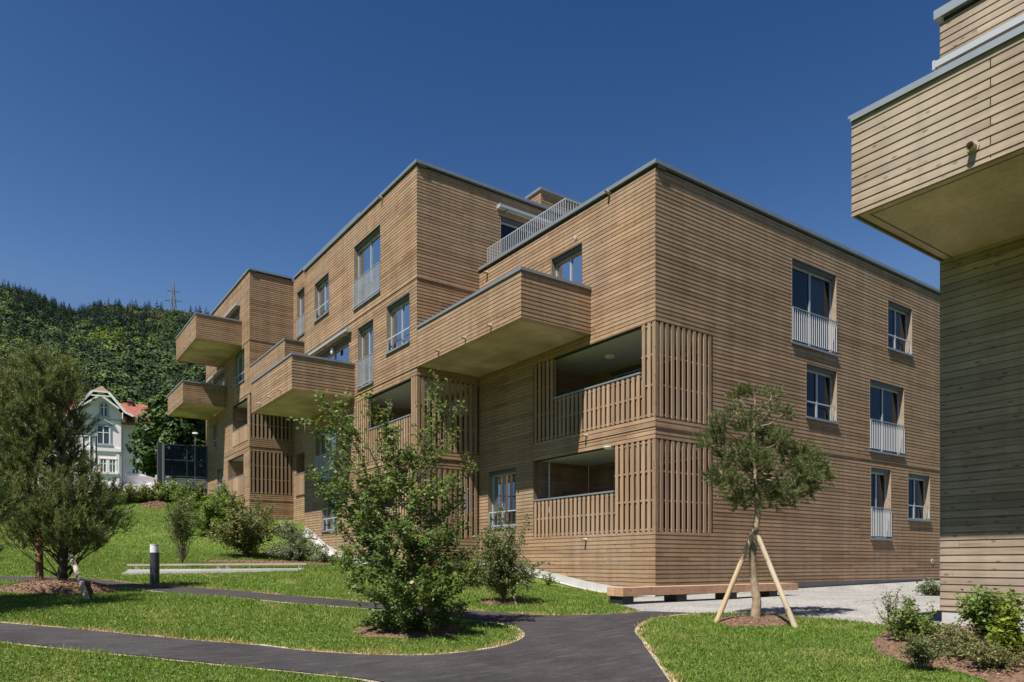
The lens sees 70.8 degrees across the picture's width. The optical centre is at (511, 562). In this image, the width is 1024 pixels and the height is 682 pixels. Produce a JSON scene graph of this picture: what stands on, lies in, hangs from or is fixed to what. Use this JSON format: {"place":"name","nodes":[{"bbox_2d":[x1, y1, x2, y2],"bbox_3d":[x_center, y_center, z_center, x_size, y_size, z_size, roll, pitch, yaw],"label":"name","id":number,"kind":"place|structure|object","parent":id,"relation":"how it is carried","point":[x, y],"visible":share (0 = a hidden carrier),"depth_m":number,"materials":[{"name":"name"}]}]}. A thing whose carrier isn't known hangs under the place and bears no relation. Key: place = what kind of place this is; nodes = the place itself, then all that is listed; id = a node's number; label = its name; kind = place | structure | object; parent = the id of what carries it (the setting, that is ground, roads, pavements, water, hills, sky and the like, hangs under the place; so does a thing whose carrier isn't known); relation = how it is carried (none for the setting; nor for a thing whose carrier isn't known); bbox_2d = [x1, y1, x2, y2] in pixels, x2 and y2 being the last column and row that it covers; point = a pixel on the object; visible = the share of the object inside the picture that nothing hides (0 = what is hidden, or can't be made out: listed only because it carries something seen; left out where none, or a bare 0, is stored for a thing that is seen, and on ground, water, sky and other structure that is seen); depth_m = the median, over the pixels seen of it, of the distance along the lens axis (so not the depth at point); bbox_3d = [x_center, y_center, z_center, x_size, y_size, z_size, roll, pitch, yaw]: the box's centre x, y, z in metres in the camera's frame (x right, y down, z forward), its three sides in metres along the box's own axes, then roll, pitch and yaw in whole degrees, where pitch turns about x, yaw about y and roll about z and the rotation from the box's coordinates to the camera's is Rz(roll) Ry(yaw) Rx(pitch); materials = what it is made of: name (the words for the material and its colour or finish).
{"place":"outdoors","nodes":[
{"label":"outdoors","id":0,"kind":"place"},
{"bbox_2d":[2,580,524,654],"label":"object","id":1,"kind":"structure","parent":0,"point":[519,629],"depth_m":10.12,"materials":[{"name":"beige stone"}]},
{"bbox_2d":[0,576,689,681],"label":"path","id":2,"kind":"structure","parent":0,"point":[583,648],"depth_m":8.92,"materials":[{"name":"grey asphalt"}]},
{"bbox_2d":[0,0,950,313],"label":"sky","id":3,"kind":"structure","parent":0,"point":[147,146],"materials":[{"name":"blue"}]},
{"bbox_2d":[0,493,989,681],"bbox_3d":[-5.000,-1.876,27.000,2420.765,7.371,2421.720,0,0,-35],"label":"ground","id":4,"kind":"structure","parent":0,"point":[536,581],"depth_m":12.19,"materials":[{"name":"green plant"}]},
{"bbox_2d":[0,393,27,559],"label":"pine tree","id":5,"kind":"object","parent":4,"relation":"on","point":[4,497],"visible":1,"depth_m":11.48,"materials":[{"name":"green plant"}]},
{"bbox_2d":[35,527,43,579],"bbox_3d":[-9.430,-0.043,14.352,0.147,1.508,0.820,0,0,-35],"label":"tree stake","id":6,"kind":"object","parent":4,"relation":"on","point":[39,571],"visible":0.37,"depth_m":14.31,"materials":[{"name":"brown wood"}]},
{"bbox_2d":[0,578,118,593],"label":"mulch","id":7,"kind":"object","parent":4,"relation":"on","point":[38,586],"visible":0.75,"depth_m":13.65,"materials":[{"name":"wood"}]},
{"bbox_2d":[0,334,139,579],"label":"pine tree","id":8,"kind":"object","parent":7,"relation":"on","point":[26,442],"visible":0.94,"depth_m":14.05,"materials":[{"name":"green plant"}]},
{"bbox_2d":[68,552,89,598],"bbox_3d":[-8.117,0.272,13.500,0.100,0.958,1.852,0,0,-40],"label":"tree stake","id":9,"kind":"object","parent":4,"relation":"on","point":[83,588],"visible":0.83,"depth_m":13.44,"materials":[{"name":"brown wood"}]},
{"bbox_2d":[89,436,96,485],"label":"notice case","id":10,"kind":"object","parent":4,"relation":"on","point":[91,440],"visible":0.45,"depth_m":43.97,"materials":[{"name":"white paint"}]},
{"bbox_2d":[27,386,176,493],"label":"villa","id":11,"kind":"object","parent":4,"relation":"on","point":[116,426],"visible":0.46,"depth_m":75.12,"materials":[{"name":"paint"}]},
{"bbox_2d":[97,458,108,473],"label":"window","id":12,"kind":"structure","parent":11,"relation":"in","point":[102,460],"depth_m":74.77,"materials":[{"name":"paint"}]},
{"bbox_2d":[98,402,109,417],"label":"window","id":13,"kind":"structure","parent":11,"relation":"in","point":[103,407],"depth_m":74.73,"materials":[{"name":"grey glass"}]},
{"bbox_2d":[94,418,113,445],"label":"window","id":14,"kind":"structure","parent":11,"relation":"in","point":[103,435],"depth_m":74.73,"materials":[{"name":"white glass"}]},
{"bbox_2d":[107,458,117,473],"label":"window","id":15,"kind":"structure","parent":11,"relation":"in","point":[112,462],"depth_m":75.06,"materials":[{"name":"paint"}]},
{"bbox_2d":[129,463,141,475],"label":"window","id":16,"kind":"structure","parent":11,"relation":"in","point":[132,470],"depth_m":76.54,"materials":[{"name":"paint"}]},
{"bbox_2d":[114,479,145,502],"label":"shrub","id":17,"kind":"object","parent":4,"relation":"on","point":[130,491],"visible":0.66,"depth_m":42.32,"materials":[{"name":"green plant"}]},
{"bbox_2d":[128,482,154,502],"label":"shrub","id":18,"kind":"object","parent":4,"relation":"on","point":[143,496],"visible":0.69,"depth_m":42.88,"materials":[{"name":"green plant"}]},
{"bbox_2d":[140,499,167,507],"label":"mulch","id":19,"kind":"object","parent":4,"relation":"on","point":[155,502],"visible":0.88,"depth_m":42.26,"materials":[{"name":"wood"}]},
{"bbox_2d":[150,544,159,583],"bbox_3d":[-8.392,0.054,16.910,0.214,0.993,0.213,0,0,-35],"label":"bollard light","id":20,"kind":"object","parent":4,"relation":"on","point":[154,564],"visible":0.9,"depth_m":16.82,"materials":[{"name":"paint"}]},
{"bbox_2d":[144,479,166,499],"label":"shrub","id":21,"kind":"object","parent":4,"relation":"on","point":[156,488],"visible":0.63,"depth_m":43.44,"materials":[{"name":"green plant"}]},
{"bbox_2d":[125,383,205,490],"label":"deciduous tree","id":22,"kind":"object","parent":4,"relation":"on","point":[163,427],"visible":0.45,"depth_m":55.97,"materials":[{"name":"green plant"}]},
{"bbox_2d":[155,478,180,501],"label":"shrub","id":23,"kind":"object","parent":4,"relation":"on","point":[166,489],"visible":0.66,"depth_m":43.14,"materials":[{"name":"green plant"}]},
{"bbox_2d":[166,479,194,501],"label":"shrub","id":24,"kind":"object","parent":4,"relation":"on","point":[182,491],"visible":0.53,"depth_m":42.49,"materials":[{"name":"green plant"}]},
{"bbox_2d":[157,442,207,488],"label":"screen fence","id":25,"kind":"object","parent":4,"relation":"on","point":[178,460],"visible":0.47,"depth_m":46.47,"materials":[{"name":"glass"}]},
{"bbox_2d":[161,497,203,563],"bbox_3d":[-9.883,-0.912,21.686,1.217,2.209,0.968,0,0,-35],"label":"shrub","id":26,"kind":"object","parent":4,"relation":"on","point":[179,528],"visible":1,"depth_m":21.59,"materials":[{"name":"green plant"}]},
{"bbox_2d":[171,491,201,521],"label":"shrub","id":27,"kind":"object","parent":4,"relation":"on","point":[197,507],"visible":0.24,"depth_m":33.99,"materials":[{"name":"green plant"}]},
{"bbox_2d":[2,641,381,681],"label":"path edge","id":28,"kind":"object","parent":4,"relation":"on","point":[357,678],"visible":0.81,"depth_m":8.20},
{"bbox_2d":[180,478,219,504],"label":"shrub","id":29,"kind":"object","parent":4,"relation":"on","point":[199,491],"visible":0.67,"depth_m":42.26,"materials":[{"name":"green plant"}]},
{"bbox_2d":[185,490,230,534],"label":"shrub","id":30,"kind":"object","parent":4,"relation":"on","point":[215,511],"visible":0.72,"depth_m":30.44,"materials":[{"name":"green plant"}]},
{"bbox_2d":[122,569,297,574],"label":"kerb","id":31,"kind":"structure","parent":4,"relation":"on","point":[224,571],"depth_m":19.65,"materials":[{"name":"concrete"}]},
{"bbox_2d":[126,568,303,571],"bbox_3d":[-8.435,0.224,20.253,4.970,0.142,1.333,0,0,-7],"label":"play strip","id":32,"kind":"object","parent":4,"relation":"on","point":[138,570],"visible":0.46,"depth_m":20.55,"materials":[{"name":"grey concrete"}]},
{"bbox_2d":[127,563,306,568],"bbox_3d":[-8.520,0.152,20.915,4.970,0.289,0.198,0,0,-7],"label":"timber edging","id":33,"kind":"object","parent":4,"relation":"on","point":[219,566],"visible":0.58,"depth_m":20.88,"materials":[{"name":"brown wood"}]},
{"bbox_2d":[206,479,243,511],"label":"shrub","id":34,"kind":"object","parent":4,"relation":"on","point":[224,486],"visible":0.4,"depth_m":39.67,"materials":[{"name":"green plant"}]},
{"bbox_2d":[201,490,283,557],"bbox_3d":[-10.126,-1.435,26.696,2.674,2.634,2.698,0,0,26],"label":"shrub","id":35,"kind":"object","parent":4,"relation":"on","point":[241,532],"visible":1,"depth_m":26.44,"materials":[{"name":"green plant"}]},
{"bbox_2d":[241,495,279,527],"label":"shrub","id":36,"kind":"object","parent":4,"relation":"on","point":[261,508],"visible":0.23,"depth_m":31.25,"materials":[{"name":"green plant"}]},
{"bbox_2d":[199,559,331,564],"bbox_3d":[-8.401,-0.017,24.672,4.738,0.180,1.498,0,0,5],"label":"mulch","id":37,"kind":"object","parent":4,"relation":"on","point":[249,561],"visible":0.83,"depth_m":24.34,"materials":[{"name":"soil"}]},
{"bbox_2d":[259,529,328,560],"bbox_3d":[-7.978,-0.611,26.703,2.468,1.306,2.384,0,0,12],"label":"shrub","id":38,"kind":"object","parent":4,"relation":"on","point":[298,551],"visible":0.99,"depth_m":26.33,"materials":[{"name":"green plant"}]},
{"bbox_2d":[272,516,315,536],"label":"shrub","id":39,"kind":"object","parent":4,"relation":"on","point":[289,529],"visible":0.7,"depth_m":30.30,"materials":[{"name":"green plant"}]},
{"bbox_2d":[305,547,340,562],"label":"shrub","id":40,"kind":"object","parent":4,"relation":"on","point":[322,557],"visible":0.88,"depth_m":25.27,"materials":[{"name":"green plant"}]},
{"bbox_2d":[302,531,365,563],"bbox_3d":[-6.284,-0.625,27.467,0.400,1.641,10.400,0,0,-35],"label":"stone strip","id":41,"kind":"object","parent":4,"relation":"on","point":[315,540],"visible":0.15,"depth_m":30.27,"materials":[{"name":"stone"}]},
{"bbox_2d":[334,540,359,562],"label":"shrub","id":42,"kind":"object","parent":4,"relation":"on","point":[351,552],"visible":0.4,"depth_m":24.16,"materials":[{"name":"green plant"}]},
{"bbox_2d":[350,623,460,638],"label":"mulch","id":43,"kind":"object","parent":4,"relation":"on","point":[394,632],"visible":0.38,"depth_m":10.44,"materials":[{"name":"wood"}]},
{"bbox_2d":[287,368,483,632],"bbox_3d":[-1.657,-0.902,10.964,2.543,4.092,2.489,0,0,31],"label":"maple tree","id":44,"kind":"object","parent":43,"relation":"on","point":[400,610],"visible":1,"depth_m":10.64,"materials":[{"name":"green plant"}]},
{"bbox_2d":[410,580,437,627],"bbox_3d":[-1.238,0.699,10.472,0.074,0.908,0.934,0,0,21],"label":"tree stake","id":45,"kind":"object","parent":4,"relation":"on","point":[414,587],"visible":0.38,"depth_m":10.30,"materials":[{"name":"beige wood"}]},
{"bbox_2d":[450,545,476,577],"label":"shrub","id":46,"kind":"object","parent":4,"relation":"on","point":[461,568],"visible":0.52,"depth_m":19.46,"materials":[{"name":"green plant"}]},
{"bbox_2d":[461,554,481,582],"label":"shrub","id":47,"kind":"object","parent":4,"relation":"on","point":[472,572],"visible":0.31,"depth_m":18.21,"materials":[{"name":"green plant"}]},
{"bbox_2d":[0,599,994,681],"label":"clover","id":48,"kind":"object","parent":4,"relation":"on","point":[231,621],"visible":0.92,"depth_m":9.04,"materials":[{"name":"green plant"}]},
{"bbox_2d":[481,599,525,604],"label":"mulch","id":49,"kind":"object","parent":4,"relation":"on","point":[501,600],"visible":0.78,"depth_m":14.44,"materials":[{"name":"wood"}]},
{"bbox_2d":[460,503,549,599],"bbox_3d":[-0.145,-0.161,14.663,1.720,2.106,1.814,0,0,-35],"label":"shrub","id":50,"kind":"object","parent":4,"relation":"on","point":[500,565],"visible":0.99,"depth_m":14.45,"materials":[{"name":"green plant"}]},
{"bbox_2d":[517,557,543,581],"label":"shrub","id":51,"kind":"object","parent":4,"relation":"on","point":[529,569],"visible":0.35,"depth_m":20.14,"materials":[{"name":"green plant"}]},
{"bbox_2d":[538,570,559,584],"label":"shrub","id":52,"kind":"object","parent":4,"relation":"on","point":[548,581],"visible":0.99,"depth_m":19.94,"materials":[{"name":"green plant"}]},
{"bbox_2d":[167,158,939,596],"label":"apartment building","id":53,"kind":"structure","parent":4,"relation":"on","point":[617,346],"depth_m":22.92,"materials":[{"name":"wood"}]},
{"bbox_2d":[212,424,216,449],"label":"window","id":54,"kind":"structure","parent":53,"relation":"in","point":[215,426],"depth_m":45.88,"materials":[{"name":"grey glass"}]},
{"bbox_2d":[217,468,222,491],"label":"window","id":55,"kind":"structure","parent":53,"relation":"in","point":[219,472],"depth_m":45.06,"materials":[{"name":"glass"}]},
{"bbox_2d":[213,372,246,417],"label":"window","id":56,"kind":"structure","parent":53,"relation":"in","point":[220,380],"depth_m":44.83,"materials":[{"name":"grey glass"}]},
{"bbox_2d":[233,348,244,387],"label":"window","id":57,"kind":"structure","parent":53,"relation":"in","point":[239,357],"depth_m":41.37,"materials":[{"name":"glass"}]},
{"bbox_2d":[296,287,303,338],"bbox_3d":[-11.504,-13.696,39.564,0.328,2.567,1.292,0,0,-35],"label":"window","id":58,"kind":"structure","parent":53,"relation":"in","point":[300,295],"depth_m":39.77,"materials":[{"name":"silver metal"}]},
{"bbox_2d":[314,425,335,481],"bbox_3d":[-7.660,-4.500,29.977,0.328,2.143,2.377,0,0,-35],"label":"window","id":59,"kind":"structure","parent":53,"relation":"in","point":[320,461],"depth_m":30.20,"materials":[{"name":"glass"}]},
{"bbox_2d":[320,493,336,531],"bbox_3d":[-7.426,-2.050,29.645,0.328,1.539,1.677,0,0,-35],"label":"window","id":60,"kind":"structure","parent":53,"relation":"in","point":[328,518],"depth_m":30.20,"materials":[{"name":"white glass"}]},
{"bbox_2d":[313,272,345,322],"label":"window","id":61,"kind":"structure","parent":53,"relation":"in","point":[321,288],"depth_m":30.77,"materials":[{"name":"glass"}]},
{"bbox_2d":[318,337,348,361],"bbox_3d":[-7.579,-7.648,29.910,0.273,2.257,4.741,0,0,-35],"label":"window","id":62,"kind":"structure","parent":53,"relation":"in","point":[341,350],"depth_m":29.04,"materials":[{"name":"blue glass"}]},
{"bbox_2d":[356,319,385,390],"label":"window","id":63,"kind":"structure","parent":53,"relation":"in","point":[365,339],"depth_m":26.92,"materials":[{"name":"silver metal"}]},
{"bbox_2d":[352,224,390,310],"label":"window","id":64,"kind":"structure","parent":53,"relation":"in","point":[366,284],"depth_m":26.82,"materials":[{"name":"glass"}]},
{"bbox_2d":[385,292,409,354],"bbox_3d":[-3.796,-8.091,24.516,0.328,1.683,1.797,0,0,-35],"label":"window","id":65,"kind":"structure","parent":53,"relation":"in","point":[397,313],"depth_m":24.80,"materials":[{"name":"glass"}]},
{"bbox_2d":[425,475,479,537],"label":"slatted screen","id":66,"kind":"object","parent":53,"relation":"in","point":[478,478],"depth_m":25.71,"materials":[{"name":"brown wood"}]},
{"bbox_2d":[425,390,515,472],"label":"wooden screen","id":67,"kind":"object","parent":53,"relation":"in","point":[447,410],"depth_m":25.94,"materials":[{"name":"brown wood"}]},
{"bbox_2d":[466,216,538,253],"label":"window","id":68,"kind":"structure","parent":53,"relation":"in","point":[507,226],"depth_m":26.24,"materials":[{"name":"silver metal"}]},
{"bbox_2d":[486,467,559,528],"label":"window","id":69,"kind":"structure","parent":53,"relation":"in","point":[501,483],"depth_m":23.85,"materials":[{"name":"glass"}]},
{"bbox_2d":[551,243,635,295],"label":"window","id":70,"kind":"structure","parent":53,"relation":"in","point":[567,265],"depth_m":20.99,"materials":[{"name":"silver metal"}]},
{"bbox_2d":[609,453,697,540],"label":"wooden screen","id":71,"kind":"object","parent":53,"relation":"in","point":[611,469],"depth_m":21.06,"materials":[{"name":"brown wood"}]},
{"bbox_2d":[609,346,736,425],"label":"wooden railing","id":72,"kind":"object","parent":53,"relation":"in","point":[636,368],"depth_m":20.99,"materials":[{"name":"brown wood"}]},
{"bbox_2d":[733,258,838,356],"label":"window","id":73,"kind":"structure","parent":53,"relation":"in","point":[814,289],"depth_m":22.78,"materials":[{"name":"glass"}]},
{"bbox_2d":[776,363,838,423],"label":"window","id":74,"kind":"structure","parent":53,"relation":"in","point":[821,383],"depth_m":22.88,"materials":[{"name":"glass"}]},
{"bbox_2d":[809,467,892,540],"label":"window","id":75,"kind":"structure","parent":53,"relation":"in","point":[881,510],"depth_m":24.73,"materials":[{"name":"silver metal"}]},
{"bbox_2d":[814,379,905,456],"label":"window","id":76,"kind":"structure","parent":53,"relation":"in","point":[887,428],"depth_m":25.23,"materials":[{"name":"silver metal"}]},
{"bbox_2d":[841,300,913,356],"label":"window","id":77,"kind":"structure","parent":53,"relation":"in","point":[899,316],"depth_m":25.64,"materials":[{"name":"glass"}]},
{"bbox_2d":[891,473,931,521],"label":"window","id":78,"kind":"structure","parent":53,"relation":"in","point":[918,485],"depth_m":26.42,"materials":[{"name":"glass"}]},
{"bbox_2d":[536,576,654,596],"bbox_3d":[1.199,0.519,21.186,0.240,0.641,8.300,0,0,-35],"label":"stone strip","id":79,"kind":"object","parent":4,"relation":"on","point":[578,586],"visible":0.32,"depth_m":20.41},
{"bbox_2d":[635,613,687,681],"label":"path edge","id":80,"kind":"object","parent":4,"relation":"on","point":[653,656],"visible":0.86,"depth_m":9.69,"materials":[{"name":"beige stone"}]},
{"bbox_2d":[714,533,753,622],"bbox_3d":[3.690,0.329,12.046,0.745,1.651,0.088,0,0,-1],"label":"tree stake","id":81,"kind":"object","parent":4,"relation":"on","point":[733,580],"visible":0.8,"depth_m":12.01,"materials":[{"name":"beige wood"}]},
{"bbox_2d":[710,613,789,626],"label":"mulch","id":82,"kind":"object","parent":4,"relation":"on","point":[774,620],"visible":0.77,"depth_m":11.85,"materials":[{"name":"wood"}]},
{"bbox_2d":[688,381,839,617],"bbox_3d":[4.224,-0.990,12.103,2.689,4.166,1.555,0,0,-11],"label":"pine tree","id":83,"kind":"object","parent":82,"relation":"on","point":[755,462],"visible":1,"depth_m":11.99,"materials":[{"name":"green plant"}]},
{"bbox_2d":[756,533,797,627],"bbox_3d":[4.284,0.338,11.619,0.086,1.660,1.004,0,0,-22],"label":"tree stake","id":84,"kind":"object","parent":4,"relation":"on","point":[787,608],"visible":0.83,"depth_m":11.60,"materials":[{"name":"brown wood"}]},
{"bbox_2d":[912,577,939,595],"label":"shrub","id":85,"kind":"object","parent":4,"relation":"on","point":[927,588],"visible":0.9,"depth_m":18.89,"materials":[{"name":"green plant"}]},
{"bbox_2d":[848,0,1023,632],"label":"apartment building","id":86,"kind":"structure","parent":4,"relation":"on","point":[937,166],"depth_m":9.84,"materials":[{"name":"wood"}]},
{"bbox_2d":[870,623,1023,681],"bbox_3d":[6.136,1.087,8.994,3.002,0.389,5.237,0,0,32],"label":"mulch bed","id":87,"kind":"object","parent":4,"relation":"on","point":[938,663],"visible":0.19,"depth_m":8.22,"materials":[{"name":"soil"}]},
{"bbox_2d":[872,587,913,637],"bbox_3d":[5.212,0.735,9.876,0.472,0.833,0.414,0,0,-8],"label":"shrub","id":88,"kind":"object","parent":87,"relation":"on","point":[888,607],"visible":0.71,"depth_m":9.83,"materials":[{"name":"green plant"}]},
{"bbox_2d":[876,594,946,640],"bbox_3d":[5.297,0.797,9.463,0.754,0.753,0.808,0,0,-35],"label":"shrub","id":89,"kind":"object","parent":87,"relation":"on","point":[908,623],"visible":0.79,"depth_m":9.40,"materials":[{"name":"green plant"}]},
{"bbox_2d":[895,631,957,670],"bbox_3d":[4.554,1.030,7.986,0.458,0.546,0.588,0,0,-35],"label":"shrub","id":90,"kind":"object","parent":87,"relation":"on","point":[918,651],"visible":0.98,"depth_m":7.97,"materials":[{"name":"green plant"}]},
{"bbox_2d":[920,617,964,639],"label":"shrub","id":91,"kind":"object","parent":87,"relation":"on","point":[938,628],"visible":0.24,"depth_m":9.27,"materials":[{"name":"green plant"}]},
{"bbox_2d":[906,625,1004,663],"bbox_3d":[5.350,0.986,8.646,1.161,0.495,1.057,0,0,-35],"label":"shrub","id":92,"kind":"object","parent":87,"relation":"on","point":[953,642],"visible":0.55,"depth_m":8.56,"materials":[{"name":"green plant"}]},
{"bbox_2d":[953,584,1023,643],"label":"shrub","id":93,"kind":"object","parent":87,"relation":"on","point":[981,609],"visible":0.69,"depth_m":8.93,"materials":[{"name":"green plant"}]},
{"bbox_2d":[954,636,1023,673],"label":"shrub","id":94,"kind":"object","parent":87,"relation":"on","point":[998,657],"visible":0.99,"depth_m":7.83,"materials":[{"name":"green plant"}]},
{"bbox_2d":[985,595,1023,655],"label":"shrub","id":95,"kind":"object","parent":87,"relation":"on","point":[1014,637],"visible":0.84,"depth_m":8.22,"materials":[{"name":"green plant"}]},
{"bbox_2d":[623,580,941,624],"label":"gravel forecourt","id":96,"kind":"structure","parent":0,"point":[825,602],"depth_m":14.96,"materials":[{"name":"grey gravel"}]},
{"bbox_2d":[607,583,797,604],"bbox_3d":[4.505,0.697,16.279,5.991,0.394,0.470,0,0,-35],"label":"bench","id":97,"kind":"object","parent":96,"relation":"on","point":[626,595],"visible":0.69,"depth_m":15.47,"materials":[{"name":"brown wood"}]},
{"bbox_3d":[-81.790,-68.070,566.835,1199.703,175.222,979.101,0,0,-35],"label":"hill","id":98,"kind":"structure","parent":0,"visible":0},
{"bbox_2d":[0,279,209,492],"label":"forest","id":99,"kind":"object","parent":98,"relation":"on","point":[123,354],"visible":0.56,"depth_m":241.38,"materials":[{"name":"green plant"}]},
{"bbox_2d":[164,282,181,309],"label":"power pylon","id":100,"kind":"object","parent":98,"relation":"on","point":[172,296],"visible":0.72,"depth_m":423.79,"materials":[{"name":"silver metal"}]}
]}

